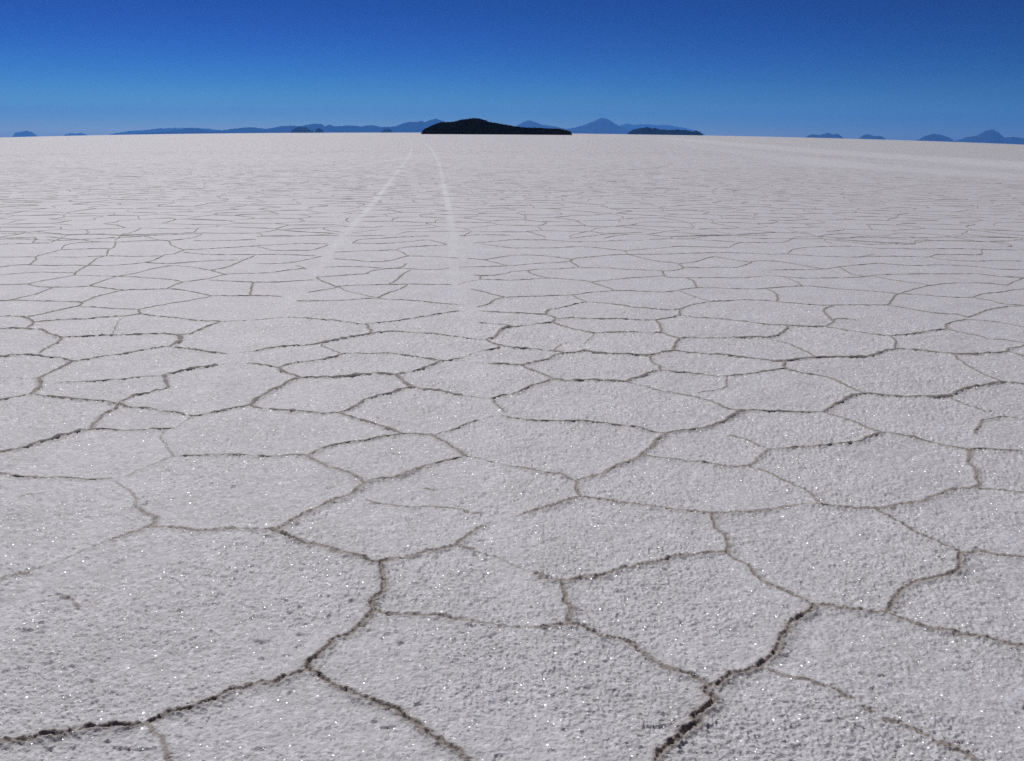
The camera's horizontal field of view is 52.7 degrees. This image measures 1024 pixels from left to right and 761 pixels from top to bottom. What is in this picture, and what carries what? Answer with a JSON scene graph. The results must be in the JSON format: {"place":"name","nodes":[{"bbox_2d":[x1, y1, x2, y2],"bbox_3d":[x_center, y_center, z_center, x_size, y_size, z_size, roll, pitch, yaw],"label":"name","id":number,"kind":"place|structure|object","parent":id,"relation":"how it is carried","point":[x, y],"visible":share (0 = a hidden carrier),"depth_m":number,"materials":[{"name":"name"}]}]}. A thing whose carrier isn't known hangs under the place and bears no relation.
{"place":"outdoors","nodes":[
{"label":"outdoors","id":0,"kind":"place"},
{"bbox_2d":[0,133,1023,760],"bbox_3d":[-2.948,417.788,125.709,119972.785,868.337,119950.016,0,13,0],"label":"ground","id":1,"kind":"structure","parent":0,"point":[480,447],"depth_m":4.87,"materials":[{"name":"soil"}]},
{"bbox_2d":[13,131,36,136],"bbox_3d":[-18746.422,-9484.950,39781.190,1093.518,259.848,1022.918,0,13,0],"label":"islet","id":2,"kind":"object","parent":1,"relation":"on","point":[25,134],"visible":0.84,"depth_m":39616.75,"materials":[{"name":"blue stone"}]},
{"bbox_2d":[64,133,85,135],"bbox_3d":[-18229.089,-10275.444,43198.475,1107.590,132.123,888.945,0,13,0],"label":"islet","id":3,"kind":"object","parent":1,"relation":"on","point":[73,134],"visible":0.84,"depth_m":43039.37,"materials":[{"name":"blue"}]},
{"bbox_2d":[109,127,222,134],"bbox_3d":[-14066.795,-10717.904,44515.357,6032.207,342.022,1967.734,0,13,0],"label":"mountain range","id":4,"kind":"structure","parent":1,"relation":"on","point":[151,130],"depth_m":44212.14,"materials":[{"name":"blue stone"}]},
{"bbox_2d":[116,119,443,134],"bbox_3d":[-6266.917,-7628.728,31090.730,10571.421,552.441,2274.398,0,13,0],"label":"mountain range","id":5,"kind":"structure","parent":1,"relation":"on","point":[415,127],"depth_m":31546.37,"materials":[{"name":"blue stone"}]},
{"bbox_2d":[291,127,313,132],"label":"islet","id":6,"kind":"object","parent":1,"relation":"on","point":[301,130],"visible":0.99,"depth_m":13766.69,"materials":[{"name":"blue stone"}]},
{"bbox_2d":[315,128,323,132],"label":"islet","id":7,"kind":"object","parent":1,"relation":"on","point":[318,130],"visible":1,"depth_m":13364.92,"materials":[{"name":"blue stone"}]},
{"bbox_2d":[381,128,392,132],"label":"islet","id":8,"kind":"object","parent":1,"relation":"on","point":[387,130],"visible":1,"depth_m":14925.65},
{"bbox_2d":[421,118,571,134],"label":"island","id":9,"kind":"structure","parent":1,"relation":"on","point":[473,126],"depth_m":909.81,"materials":[{"name":"black stone"}]},
{"bbox_2d":[517,120,565,129],"bbox_3d":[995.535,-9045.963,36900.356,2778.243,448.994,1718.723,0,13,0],"label":"mountain","id":10,"kind":"structure","parent":1,"relation":"on","point":[530,124],"depth_m":36735.67,"materials":[{"name":"blue stone"}]},
{"bbox_2d":[566,118,629,133],"bbox_3d":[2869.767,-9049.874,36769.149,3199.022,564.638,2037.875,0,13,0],"label":"mountain","id":11,"kind":"structure","parent":1,"relation":"on","point":[602,126],"depth_m":36412.54,"materials":[{"name":"blue stone"}]},
{"bbox_2d":[620,123,704,134],"bbox_3d":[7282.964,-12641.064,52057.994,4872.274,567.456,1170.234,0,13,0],"label":"mountain range","id":12,"kind":"structure","parent":1,"relation":"on","point":[630,127],"depth_m":51912.04,"materials":[{"name":"blue stone"}]},
{"bbox_2d":[628,127,701,134],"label":"island","id":13,"kind":"structure","parent":1,"relation":"on","point":[649,131],"depth_m":8120.12,"materials":[{"name":"stone"}]},
{"bbox_2d":[807,133,842,137],"bbox_3d":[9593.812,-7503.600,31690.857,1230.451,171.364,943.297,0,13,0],"label":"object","id":14,"kind":"object","parent":1,"relation":"on","point":[827,135],"visible":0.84,"depth_m":31588.29,"materials":[{"name":"blue"}]},
{"bbox_2d":[859,134,885,139],"bbox_3d":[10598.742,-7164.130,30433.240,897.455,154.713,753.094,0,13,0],"label":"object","id":15,"kind":"object","parent":1,"relation":"on","point":[867,136],"visible":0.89,"depth_m":30298.43,"materials":[{"name":"blue"}]},
{"bbox_2d":[916,134,954,141],"bbox_3d":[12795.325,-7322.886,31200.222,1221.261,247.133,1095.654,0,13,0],"label":"mountain","id":16,"kind":"structure","parent":1,"relation":"on","point":[935,137],"depth_m":31015.56,"materials":[{"name":"blue stone"}]},
{"bbox_2d":[955,129,1023,144],"bbox_3d":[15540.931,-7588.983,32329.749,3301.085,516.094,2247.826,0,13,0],"label":"mountain","id":17,"kind":"structure","parent":1,"relation":"on","point":[990,136],"depth_m":32069.40,"materials":[{"name":"blue stone"}]},
{"bbox_2d":[0,0,1023,140],"label":"sky","id":18,"kind":"structure","parent":0,"point":[914,70],"materials":[{"name":"blue"}]}
]}

